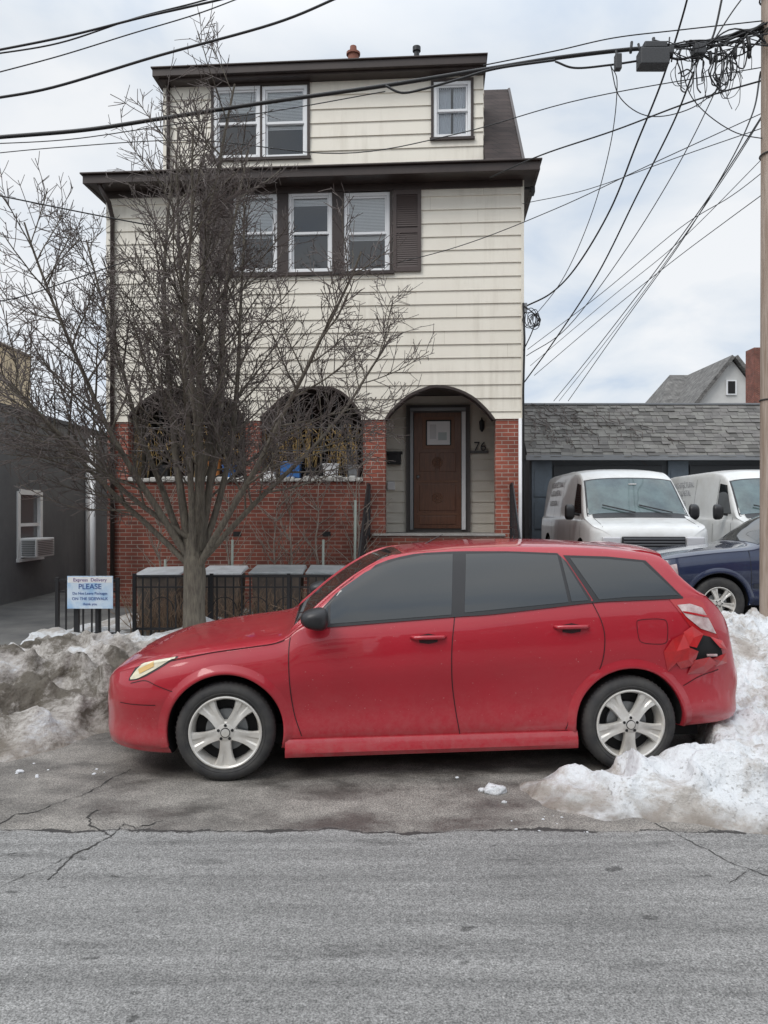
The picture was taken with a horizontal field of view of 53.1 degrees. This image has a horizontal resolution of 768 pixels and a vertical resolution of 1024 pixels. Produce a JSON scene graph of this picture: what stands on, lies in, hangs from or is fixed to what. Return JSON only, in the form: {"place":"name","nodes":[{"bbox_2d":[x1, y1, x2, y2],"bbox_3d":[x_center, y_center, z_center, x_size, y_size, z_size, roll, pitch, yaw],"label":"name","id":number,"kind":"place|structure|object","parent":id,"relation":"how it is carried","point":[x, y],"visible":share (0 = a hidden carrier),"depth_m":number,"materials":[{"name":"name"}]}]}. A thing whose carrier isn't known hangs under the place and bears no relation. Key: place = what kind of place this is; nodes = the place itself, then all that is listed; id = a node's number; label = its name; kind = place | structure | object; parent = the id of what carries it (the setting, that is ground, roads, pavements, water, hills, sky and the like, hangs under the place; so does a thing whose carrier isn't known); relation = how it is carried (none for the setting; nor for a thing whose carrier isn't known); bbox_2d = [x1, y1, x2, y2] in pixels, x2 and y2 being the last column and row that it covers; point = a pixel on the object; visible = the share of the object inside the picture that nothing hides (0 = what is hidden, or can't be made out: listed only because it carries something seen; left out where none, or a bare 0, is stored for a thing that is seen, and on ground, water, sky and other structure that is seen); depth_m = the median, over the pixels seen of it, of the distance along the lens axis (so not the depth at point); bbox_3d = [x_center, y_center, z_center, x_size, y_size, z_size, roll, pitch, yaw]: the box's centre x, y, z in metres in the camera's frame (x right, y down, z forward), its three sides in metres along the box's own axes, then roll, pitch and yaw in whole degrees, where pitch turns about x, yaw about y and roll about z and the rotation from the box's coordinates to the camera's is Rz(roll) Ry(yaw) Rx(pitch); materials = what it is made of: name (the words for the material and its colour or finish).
{"place":"outdoors","nodes":[
{"label":"outdoors","id":0,"kind":"place"},
{"bbox_2d":[89,172,534,210],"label":"soffit","id":1,"kind":"structure","parent":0,"point":[527,177],"depth_m":12.93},
{"bbox_2d":[80,158,541,220],"bbox_3d":[-0.943,-5.643,17.622,7.716,0.175,9.870,0,0,4],"label":"fascia gutter","id":2,"kind":"object","parent":1,"relation":"attached to","point":[404,168],"visible":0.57,"depth_m":12.69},
{"bbox_2d":[151,52,487,91],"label":"dormer roof","id":3,"kind":"structure","parent":2,"relation":"on","point":[370,68],"depth_m":13.03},
{"bbox_2d":[220,93,255,154],"bbox_3d":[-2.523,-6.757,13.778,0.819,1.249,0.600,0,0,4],"label":"window pane","id":4,"kind":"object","parent":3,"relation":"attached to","point":[248,136],"depth_m":14.08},
{"bbox_2d":[268,92,302,154],"bbox_3d":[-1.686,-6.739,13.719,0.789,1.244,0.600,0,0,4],"label":"window pane","id":5,"kind":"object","parent":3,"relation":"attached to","point":[287,139],"depth_m":14.02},
{"bbox_2d":[346,45,359,57],"bbox_3d":[-0.572,-8.237,14.343,0.260,0.880,0.253,0,0,4],"label":"chimney pot","id":6,"kind":"object","parent":3,"relation":"on","point":[353,52],"visible":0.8,"depth_m":14.26,"materials":[{"name":"brown ceramic"}]},
{"bbox_2d":[483,89,521,158],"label":"gambrel roof","id":7,"kind":"structure","parent":2,"relation":"on","point":[500,141],"depth_m":13.61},
{"bbox_2d":[508,88,524,157],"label":"rake trim","id":8,"kind":"structure","parent":7,"relation":"attached to","point":[517,128],"depth_m":13.64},
{"bbox_2d":[163,75,482,169],"bbox_3d":[-1.085,-6.579,13.324,5.567,1.688,0.144,0,0,4],"label":"dormer siding","id":9,"kind":"object","parent":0,"point":[388,118],"visible":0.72,"depth_m":13.21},
{"bbox_2d":[214,86,259,157],"bbox_3d":[-2.549,-6.757,13.401,0.819,1.249,0.135,0,0,4],"label":"window attic frame","id":10,"kind":"object","parent":9,"relation":"attached to","point":[241,89],"visible":0.67,"depth_m":13.37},
{"bbox_2d":[220,93,255,113],"bbox_3d":[-2.547,-7.138,13.423,0.695,0.378,0.010,0,0,4],"label":"window attic blind","id":11,"kind":"object","parent":10,"relation":"attached to","point":[239,101],"depth_m":13.42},
{"bbox_2d":[262,85,306,156],"bbox_3d":[-1.712,-6.739,13.342,0.789,1.244,0.135,0,0,4],"label":"window attic frame","id":12,"kind":"object","parent":9,"relation":"attached to","point":[266,124],"visible":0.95,"depth_m":13.31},
{"bbox_2d":[268,92,302,130],"bbox_3d":[-1.710,-6.979,13.383,0.665,0.655,0.046,0,0,4],"label":"window attic blind","id":13,"kind":"object","parent":12,"relation":"attached to","point":[285,112],"depth_m":13.37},
{"bbox_2d":[210,77,474,161],"bbox_3d":[-0.741,-6.754,13.242,4.578,1.336,0.120,0,0,4],"label":"attic window trim","id":14,"kind":"structure","parent":9,"relation":"attached to","point":[471,137],"depth_m":13.24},
{"bbox_2d":[434,81,470,136],"bbox_3d":[1.165,-6.849,13.141,0.632,0.958,0.135,0,0,4],"label":"window attic frame","id":15,"kind":"object","parent":14,"relation":"in","point":[458,84],"visible":0.91,"depth_m":13.10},
{"bbox_2d":[0,590,758,644],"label":"ground","id":16,"kind":"structure","parent":0,"point":[20,620],"depth_m":12.25,"materials":[{"name":"concrete"}]},
{"bbox_2d":[0,342,29,408],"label":"beige building","id":17,"kind":"structure","parent":16,"relation":"on","point":[13,364],"depth_m":21.33,"materials":[{"name":"paint"}]},
{"bbox_2d":[0,408,106,604],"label":"wall","id":18,"kind":"structure","parent":16,"relation":"on","point":[19,581],"depth_m":15.59,"materials":[{"name":"grey paint"}]},
{"bbox_2d":[16,489,43,561],"bbox_3d":[-6.840,0.254,14.841,0.100,1.368,1.076,0,0,0],"label":"window frame","id":19,"kind":"object","parent":18,"relation":"attached to","point":[39,524],"visible":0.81,"depth_m":14.70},
{"bbox_2d":[21,495,36,537],"bbox_3d":[-6.880,0.244,14.841,0.001,1.268,0.956,0,0,0],"label":"window glass","id":20,"kind":"object","parent":19,"relation":"in","point":[28,510],"visible":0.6,"depth_m":14.89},
{"bbox_2d":[21,537,53,557],"bbox_3d":[-6.730,0.678,14.821,0.420,0.360,0.796,0,0,0],"label":"air conditioner","id":21,"kind":"object","parent":19,"relation":"in","point":[36,545],"visible":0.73,"depth_m":14.45,"materials":[{"name":"white plastic"}]},
{"bbox_2d":[21,539,53,555],"bbox_3d":[-6.540,0.678,14.743,0.246,0.279,0.803,0,0,20],"label":"ac grille","id":22,"kind":"object","parent":21,"relation":"attached to","point":[38,546],"visible":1,"depth_m":14.53,"materials":[{"name":"grey metal"}]},
{"bbox_2d":[0,403,106,434],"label":"parapet cap","id":23,"kind":"object","parent":18,"relation":"on","point":[60,421],"depth_m":15.78,"materials":[{"name":"grey"}]},
{"bbox_2d":[85,438,89,575],"bbox_3d":[-6.780,-0.030,17.600,0.092,3.300,0.092,0,0,-23],"label":"downspout","id":24,"kind":"object","parent":18,"relation":"attached to","point":[87,546],"visible":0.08,"depth_m":17.56,"materials":[{"name":"white plastic"}]},
{"bbox_2d":[90,436,95,575],"bbox_3d":[-5.073,0.145,13.400,0.099,2.950,0.099,0,0,0],"label":"white standpipe","id":25,"kind":"object","parent":16,"relation":"on","point":[92,545],"visible":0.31,"depth_m":13.36,"materials":[{"name":"white plastic"}]},
{"bbox_2d":[97,85,169,578],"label":"downspouts","id":26,"kind":"object","parent":16,"relation":"on","point":[112,408],"visible":0.67,"depth_m":13.34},
{"bbox_2d":[20,612,252,644],"bbox_3d":[-2.357,1.568,10.183,4.154,0.385,2.822,0,0,0],"label":"snow patch","id":27,"kind":"object","parent":16,"relation":"on","point":[52,632],"visible":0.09,"depth_m":9.98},
{"bbox_2d":[137,566,183,626],"bbox_3d":[-3.220,1.263,11.180,0.669,0.914,0.640,0,0,0],"label":"storage bin","id":28,"kind":"object","parent":16,"relation":"on","point":[176,570],"visible":0.32,"depth_m":10.92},
{"bbox_2d":[55,573,331,635],"bbox_3d":[-2.212,1.270,10.050,3.981,0.900,0.444,0,0,0],"label":"iron fence","id":29,"kind":"object","parent":16,"relation":"on","point":[210,586],"visible":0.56,"depth_m":10.23,"materials":[{"name":"black metal"}]},
{"bbox_2d":[67,576,112,608],"bbox_3d":[-3.736,1.021,9.778,0.581,0.415,0.014,0,0,0],"label":"sign","id":30,"kind":"object","parent":29,"relation":"attached to","point":[89,592],"visible":1,"depth_m":9.78,"materials":[{"name":"plastic"}]},
{"bbox_2d":[106,579,306,635],"bbox_3d":[-1.930,1.307,10.626,3.740,0.737,1.129,0,0,0],"label":"dead shrub","id":31,"kind":"object","parent":16,"relation":"on","point":[179,613],"visible":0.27,"depth_m":10.53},
{"bbox_2d":[0,3,434,627],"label":"bare street tree","id":32,"kind":"object","parent":16,"relation":"on","point":[196,541],"visible":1,"depth_m":9.40,"materials":[{"name":"brown plant"}]},
{"bbox_2d":[205,565,248,618],"bbox_3d":[-2.333,1.261,11.230,0.616,0.918,0.640,0,0,0],"label":"storage bin","id":33,"kind":"object","parent":16,"relation":"on","point":[228,569],"visible":0.49,"depth_m":10.97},
{"bbox_2d":[107,482,385,608],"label":"porch brick wall","id":34,"kind":"structure","parent":16,"relation":"on","point":[131,539],"depth_m":13.24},
{"bbox_2d":[129,396,359,477],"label":"porch bars","id":35,"kind":"object","parent":34,"relation":"on","point":[133,428],"visible":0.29,"depth_m":13.26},
{"bbox_2d":[128,476,362,481],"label":"sill stones","id":36,"kind":"object","parent":34,"relation":"on","point":[293,479],"visible":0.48,"depth_m":13.19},
{"bbox_2d":[280,461,301,477],"bbox_3d":[-1.614,-0.730,13.343,0.357,0.285,0.220,0,0,4],"label":"blue crate","id":37,"kind":"object","parent":36,"relation":"on","point":[297,475],"visible":0.25,"depth_m":13.24,"materials":[{"name":"blue plastic"}]},
{"bbox_2d":[322,463,338,477],"bbox_3d":[-0.921,-0.709,13.305,0.309,0.248,0.309,0,0,4],"label":"white bucket","id":38,"kind":"object","parent":36,"relation":"on","point":[330,466],"visible":0.49,"depth_m":13.19,"materials":[{"name":"white plastic"}]},
{"bbox_2d":[134,423,361,477],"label":"dried grass","id":39,"kind":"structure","parent":34,"relation":"on","point":[282,446],"depth_m":13.45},
{"bbox_2d":[164,500,356,566],"bbox_3d":[-1.884,0.770,11.691,2.945,1.900,0.122,0,0,2],"label":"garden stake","id":40,"kind":"object","parent":16,"relation":"on","point":[232,541],"visible":0.35,"depth_m":11.68,"materials":[{"name":"grey"}]},
{"bbox_2d":[140,428,391,566],"bbox_3d":[-1.882,0.158,12.236,4.018,3.037,0.631,0,0,0],"label":"garden vine","id":41,"kind":"object","parent":16,"relation":"on","point":[358,527],"visible":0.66,"depth_m":12.16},
{"bbox_2d":[248,565,306,613],"bbox_3d":[-1.546,1.258,11.280,0.778,0.923,0.640,0,0,0],"label":"storage bin","id":42,"kind":"object","parent":16,"relation":"on","point":[277,569],"visible":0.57,"depth_m":11.02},
{"bbox_2d":[107,419,517,538],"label":"brick piers","id":43,"kind":"structure","parent":16,"relation":"on","point":[505,453],"depth_m":12.97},
{"bbox_2d":[106,187,520,422],"bbox_3d":[-1.268,-3.569,13.237,7.173,4.002,0.144,0,0,4],"label":"front siding","id":44,"kind":"object","parent":43,"relation":"on","point":[465,300],"visible":0.56,"depth_m":13.04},
{"bbox_2d":[199,195,228,275],"bbox_3d":[-2.929,-4.765,13.262,0.506,1.382,0.034,0,0,4],"label":"shutter","id":45,"kind":"object","parent":44,"relation":"attached to","point":[219,241],"visible":0.12,"depth_m":13.26,"materials":[{"name":"brown"}]},
{"bbox_2d":[239,198,272,268],"bbox_3d":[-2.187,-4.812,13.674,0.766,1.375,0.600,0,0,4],"label":"window pane","id":46,"kind":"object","parent":44,"relation":"attached to","point":[264,245],"depth_m":13.97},
{"bbox_2d":[294,198,327,268],"bbox_3d":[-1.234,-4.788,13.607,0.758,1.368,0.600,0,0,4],"label":"window pane","id":47,"kind":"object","parent":44,"relation":"attached to","point":[310,218],"depth_m":13.91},
{"bbox_2d":[127,385,494,420],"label":"arch trim","id":48,"kind":"structure","parent":44,"relation":"attached to","point":[478,403],"depth_m":13.11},
{"bbox_2d":[229,190,393,277],"bbox_3d":[-1.264,-4.751,13.201,2.892,1.421,0.175,0,0,4],"label":"window surround","id":49,"kind":"object","parent":44,"relation":"attached to","point":[282,203],"visible":0.64,"depth_m":13.12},
{"bbox_2d":[234,194,276,272],"bbox_3d":[-2.213,-4.812,13.297,0.766,1.375,0.135,0,0,4],"label":"window frame","id":50,"kind":"object","parent":49,"relation":"in","point":[274,196],"visible":0.31,"depth_m":13.25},
{"bbox_2d":[239,198,272,238],"bbox_3d":[-2.211,-5.092,13.337,0.642,0.705,0.046,0,0,4],"label":"window blind","id":51,"kind":"object","parent":50,"relation":"attached to","point":[263,218],"depth_m":13.32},
{"bbox_2d":[288,193,331,271],"bbox_3d":[-1.261,-4.788,13.231,0.758,1.368,0.135,0,0,4],"label":"window frame","id":52,"kind":"object","parent":49,"relation":"attached to","point":[292,197],"visible":0.77,"depth_m":13.20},
{"bbox_2d":[294,198,326,206],"bbox_3d":[-1.259,-5.341,13.253,0.634,0.151,0.010,0,0,4],"label":"window blind","id":53,"kind":"object","parent":52,"relation":"attached to","point":[301,202],"depth_m":13.26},
{"bbox_2d":[344,192,389,270],"bbox_3d":[-0.289,-4.763,13.163,0.784,1.361,0.135,0,0,4],"label":"window frame","id":54,"kind":"object","parent":49,"relation":"attached to","point":[378,195],"visible":0.63,"depth_m":13.13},
{"bbox_2d":[349,198,384,240],"bbox_3d":[-0.286,-5.023,13.203,0.660,0.731,0.045,0,0,4],"label":"window blind","id":55,"kind":"object","parent":54,"relation":"attached to","point":[367,214],"depth_m":13.19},
{"bbox_2d":[167,390,460,397],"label":"porch ceiling","id":56,"kind":"structure","parent":44,"relation":"attached to","point":[433,393],"depth_m":14.41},
{"bbox_2d":[106,180,522,198],"bbox_3d":[-1.269,-5.514,13.148,7.203,0.108,0.029,0,0,4],"label":"under eave band","id":57,"kind":"object","parent":44,"relation":"attached to","point":[431,185],"visible":0.64,"depth_m":13.07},
{"bbox_2d":[349,198,384,268],"bbox_3d":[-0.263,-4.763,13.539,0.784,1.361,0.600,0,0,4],"label":"window pane","id":58,"kind":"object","parent":44,"relation":"attached to","point":[357,246],"depth_m":13.84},
{"bbox_2d":[393,189,420,271],"bbox_3d":[0.391,-4.765,13.030,0.477,1.382,0.034,0,0,4],"label":"shutter","id":59,"kind":"object","parent":44,"relation":"attached to","point":[406,212],"visible":0.98,"depth_m":13.03,"materials":[{"name":"brown"}]},
{"bbox_2d":[521,180,523,417],"bbox_3d":[2.329,-3.569,12.947,0.047,4.002,0.080,0,0,4],"label":"corner board","id":60,"kind":"object","parent":44,"relation":"attached to","point":[522,246],"visible":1,"depth_m":12.91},
{"bbox_2d":[518,418,521,538],"bbox_3d":[2.283,0.026,12.890,0.055,3.188,0.055,0,0,-19],"label":"white downspout","id":61,"kind":"object","parent":43,"relation":"attached to","point":[520,471],"visible":0.65,"depth_m":12.87,"materials":[{"name":"white plastic"}]},
{"bbox_2d":[305,565,345,593],"bbox_3d":[-0.779,1.260,11.330,0.697,0.919,0.640,0,0,0],"label":"storage bin","id":62,"kind":"object","parent":16,"relation":"on","point":[322,569],"visible":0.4,"depth_m":11.16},
{"bbox_2d":[372,536,503,549],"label":"entry steps","id":63,"kind":"structure","parent":16,"relation":"on","point":[384,541],"depth_m":12.79,"materials":[{"name":"brick"}]},
{"bbox_2d":[372,533,505,535],"bbox_3d":[0.922,0.385,13.018,2.203,0.034,0.545,0,0,4],"label":"step nosing","id":64,"kind":"object","parent":63,"relation":"on","point":[439,534],"visible":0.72,"depth_m":12.78,"materials":[{"name":"concrete"}]},
{"bbox_2d":[357,482,520,557],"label":"handrails","id":65,"kind":"object","parent":16,"relation":"on","point":[514,528],"visible":0.54,"depth_m":12.35,"materials":[{"name":"black metal"}]},
{"bbox_2d":[541,469,707,548],"bbox_3d":[4.618,0.206,15.545,2.440,2.133,5.610,0,0,2],"label":"white cargo van","id":66,"kind":"object","parent":16,"relation":"on","point":[645,508],"visible":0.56,"depth_m":14.04,"materials":[{"name":"paint"}]},
{"bbox_2d":[522,460,759,538],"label":"wall","id":67,"kind":"structure","parent":16,"relation":"on","point":[663,463],"depth_m":19.25,"materials":[{"name":"grey"}]},
{"bbox_2d":[531,461,551,538],"bbox_3d":[3.936,0.124,19.195,0.500,2.791,0.090,0,0,0],"label":"pilaster door","id":68,"kind":"structure","parent":67,"relation":"attached to","point":[541,474],"depth_m":19.15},
{"bbox_2d":[525,406,758,459],"bbox_3d":[13.793,-2.071,22.050,20.414,1.443,6.300,0,0,0],"label":"roof","id":69,"kind":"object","parent":67,"relation":"on","point":[634,431],"visible":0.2,"depth_m":19.50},
{"bbox_2d":[524,405,759,456],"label":"slate shingles","id":70,"kind":"object","parent":69,"relation":"on","point":[716,425],"visible":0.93,"depth_m":19.47,"materials":[{"name":"grey"}]},
{"bbox_2d":[524,403,759,404],"bbox_3d":[13.743,-2.832,20.215,20.514,0.040,0.170,0,0,0],"label":"ridge cap","id":71,"kind":"object","parent":69,"relation":"on","point":[643,403],"depth_m":20.13,"materials":[{"name":"grey metal"}]},
{"bbox_2d":[526,455,759,459],"bbox_3d":[13.743,-1.337,18.870,20.514,0.130,0.100,0,0,0],"label":"gutter","id":72,"kind":"object","parent":69,"relation":"attached to","point":[622,457],"visible":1,"depth_m":18.82,"materials":[{"name":"grey metal"}]},
{"bbox_2d":[553,466,759,476],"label":"roll up doors","id":73,"kind":"structure","parent":67,"relation":"attached to","point":[559,470],"depth_m":19.20,"materials":[{"name":"grey"}]},
{"bbox_2d":[667,461,687,478],"bbox_3d":[7.336,0.124,19.195,0.500,2.791,0.090,0,0,0],"label":"pilaster door","id":74,"kind":"structure","parent":67,"relation":"attached to","point":[677,468],"depth_m":19.17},
{"bbox_2d":[651,515,759,613],"bbox_3d":[6.167,0.791,11.636,4.780,1.753,2.029,0,0,2],"label":"navy suv","id":75,"kind":"object","parent":16,"relation":"on","point":[722,574],"visible":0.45,"depth_m":10.90,"materials":[{"name":"paint"}]},
{"bbox_2d":[671,470,759,542],"bbox_3d":[7.417,0.206,15.645,2.440,2.133,5.610,0,0,3],"label":"white cargo van","id":76,"kind":"object","parent":16,"relation":"on","point":[726,501],"visible":0.41,"depth_m":14.73,"materials":[{"name":"paint"}]},
{"bbox_2d":[699,361,745,402],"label":"gable front","id":77,"kind":"structure","parent":16,"relation":"on","point":[716,393],"depth_m":55.00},
{"bbox_2d":[759,0,767,616],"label":"utility pole","id":78,"kind":"object","parent":16,"relation":"on","point":[763,552],"visible":0.87,"depth_m":8.76,"materials":[{"name":"brown wood"}]},
{"bbox_2d":[0,0,767,400],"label":"overhead wires","id":79,"kind":"object","parent":78,"relation":"attached to","point":[654,54],"visible":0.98,"depth_m":8.93,"materials":[{"name":"black"}]},
{"bbox_2d":[0,0,760,432],"label":"sky","id":80,"kind":"structure","parent":0,"point":[702,310],"materials":[{"name":"white"}]},
{"bbox_2d":[0,732,767,1023],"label":"road","id":81,"kind":"structure","parent":0,"point":[146,887],"depth_m":3.42,"materials":[{"name":"asphalt"}]},
{"bbox_2d":[0,629,156,761],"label":"snow bank","id":82,"kind":"structure","parent":81,"relation":"on","point":[54,693],"depth_m":6.14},
{"bbox_2d":[15,763,587,832],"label":"snow chunks","id":83,"kind":"object","parent":81,"relation":"on","point":[492,789],"visible":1,"depth_m":4.70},
{"bbox_2d":[108,534,736,780],"bbox_3d":[0.267,0.945,5.855,4.435,1.556,2.110,0,0,-4],"label":"red hatchback car","id":84,"kind":"object","parent":81,"relation":"on","point":[607,653],"visible":1,"depth_m":5.04,"materials":[{"name":"paint"}]},
{"bbox_2d":[519,607,767,834],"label":"snow bank","id":85,"kind":"structure","parent":81,"relation":"on","point":[714,775],"depth_m":4.51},
{"bbox_2d":[386,532,493,532],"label":"porch floor","id":86,"kind":"structure","parent":0,"point":[439,532],"depth_m":14.26,"materials":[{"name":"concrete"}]},
{"bbox_2d":[151,397,360,477],"bbox_3d":[-2.354,-0.925,14.828,4.384,2.610,0.120,0,0,4],"label":"dark porch back","id":87,"kind":"object","parent":86,"relation":"on","point":[339,399],"depth_m":14.70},
{"bbox_2d":[147,413,352,477],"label":"porch window frames","id":88,"kind":"structure","parent":87,"relation":"attached to","point":[321,444],"depth_m":14.64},
{"bbox_2d":[149,416,349,481],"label":"porch window panes","id":89,"kind":"object","parent":88,"relation":"in","point":[221,471],"visible":0.05,"depth_m":14.70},
{"bbox_2d":[386,396,494,531],"bbox_3d":[1.029,-0.905,14.580,2.379,2.569,0.144,0,0,4],"label":"porch back siding","id":90,"kind":"object","parent":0,"point":[481,492],"visible":0.22,"depth_m":14.48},
{"bbox_2d":[387,454,400,464],"bbox_3d":[0.194,-1.000,14.507,0.258,0.208,0.115,0,0,4],"label":"mailbox","id":91,"kind":"object","parent":90,"relation":"attached to","point":[396,458],"visible":1,"depth_m":14.45,"materials":[{"name":"black metal"}]},
{"bbox_2d":[406,405,469,531],"bbox_3d":[1.018,-0.815,14.470,1.198,2.389,0.075,0,0,4],"label":"door casing","id":92,"kind":"object","parent":90,"relation":"attached to","point":[408,407],"depth_m":14.44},
{"bbox_2d":[410,411,412,529],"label":"storm frame","id":93,"kind":"object","parent":92,"relation":"attached to","point":[411,470],"visible":1,"depth_m":14.40,"materials":[{"name":"grey metal"}]},
{"bbox_2d":[414,413,460,527],"bbox_3d":[1.002,-0.776,14.412,0.878,2.163,0.039,0,0,4],"label":"door slab","id":94,"kind":"structure","parent":92,"relation":"in","point":[437,475],"depth_m":14.39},
{"bbox_2d":[419,453,435,471],"bbox_3d":[0.813,-0.935,14.399,0.305,0.354,0.012,0,0,4],"label":"panel","id":95,"kind":"object","parent":94,"relation":"attached to","point":[425,462],"visible":1,"depth_m":14.39,"materials":[{"name":"brown wood"}]},
{"bbox_2d":[419,485,455,510],"bbox_3d":[1.001,-0.269,14.386,0.682,0.488,0.012,0,0,4],"label":"panel","id":96,"kind":"object","parent":94,"relation":"attached to","point":[428,503],"visible":1,"depth_m":14.38,"materials":[{"name":"brown wood"}]},
{"bbox_2d":[419,516,455,523],"bbox_3d":[1.001,0.152,14.386,0.682,0.159,0.012,0,0,4],"label":"panel","id":97,"kind":"object","parent":94,"relation":"attached to","point":[437,519],"visible":1,"depth_m":14.38,"materials":[{"name":"brown wood"}]},
{"bbox_2d":[440,453,455,471],"bbox_3d":[1.189,-0.933,14.373,0.304,0.354,0.012,0,0,4],"label":"panel","id":98,"kind":"object","parent":94,"relation":"attached to","point":[449,462],"visible":1,"depth_m":14.37,"materials":[{"name":"brown wood"}]},
{"bbox_2d":[410,407,465,410],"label":"storm frame","id":99,"kind":"object","parent":92,"relation":"attached to","point":[442,409],"visible":1,"depth_m":14.36,"materials":[{"name":"grey metal"}]},
{"bbox_2d":[427,421,449,444],"bbox_3d":[1.019,-1.476,14.374,0.426,0.439,0.005,0,0,4],"label":"notice","id":100,"kind":"object","parent":92,"relation":"attached to","point":[442,426],"visible":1,"depth_m":14.37,"materials":[{"name":"white paper"}]},
{"bbox_2d":[423,417,454,448],"bbox_3d":[1.019,-1.484,14.387,0.597,0.598,0.009,0,0,4],"label":"glass surround","id":101,"kind":"object","parent":92,"relation":"attached to","point":[452,445],"visible":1,"depth_m":14.38,"materials":[{"name":"brown"}]},
{"bbox_2d":[462,411,465,529],"bbox_3d":[1.486,-0.772,14.362,0.073,2.202,0.066,0,0,4],"label":"storm frame","id":102,"kind":"object","parent":92,"relation":"attached to","point":[463,470],"visible":1,"depth_m":14.33,"materials":[{"name":"white plastic"}]},
{"bbox_2d":[439,88,465,133],"bbox_3d":[1.170,-6.849,13.214,0.518,0.848,0.050,0,0,4],"label":"window attic curtain","id":103,"kind":"object","parent":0,"point":[459,102],"depth_m":13.21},
{"bbox_2d":[524,403,683,465],"bbox_3d":[5.639,-1.989,19.511,4.081,1.717,1.247,0,0,0],"label":"roof ivy","id":104,"kind":"object","parent":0,"point":[546,425],"visible":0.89,"depth_m":19.58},
{"bbox_2d":[746,347,759,402],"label":"chimney","id":105,"kind":"object","parent":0,"point":[752,375],"visible":0.42,"depth_m":50.11,"materials":[{"name":"brick"}]},
{"bbox_3d":[-4.394,0.575,18.069,0.240,2.290,8.700,0,0,4],"label":"side base","id":106,"kind":"object","parent":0,"visible":0},
{"bbox_2d":[131,406,149,477],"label":"side wall","id":107,"kind":"structure","parent":106,"relation":"on","point":[143,458],"depth_m":14.67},
{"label":"side wing","id":108,"kind":"object","parent":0,"visible":0},
{"bbox_2d":[645,375,687,402],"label":"wing roof","id":109,"kind":"structure","parent":108,"relation":"on","point":[668,390],"depth_m":61.44,"materials":[{"name":"stone"}]},
{"bbox_2d":[676,355,734,405],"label":"roof","id":110,"kind":"structure","parent":108,"relation":"on","point":[697,385],"depth_m":56.55,"materials":[{"name":"stone"}]},
{"bbox_2d":[732,355,745,377],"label":"roof","id":111,"kind":"structure","parent":110,"relation":"attached to","point":[739,363],"depth_m":54.68,"materials":[{"name":"stone"}]},
{"label":"cable bracket","id":112,"kind":"object","parent":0,"visible":0},
{"bbox_2d":[522,303,540,538],"bbox_3d":[2.461,-1.192,12.832,0.311,4.624,0.077,0,0,15],"label":"service entrance cable","id":113,"kind":"object","parent":112,"relation":"attached to","point":[535,324],"visible":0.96,"depth_m":12.87,"materials":[{"name":"black plastic"}]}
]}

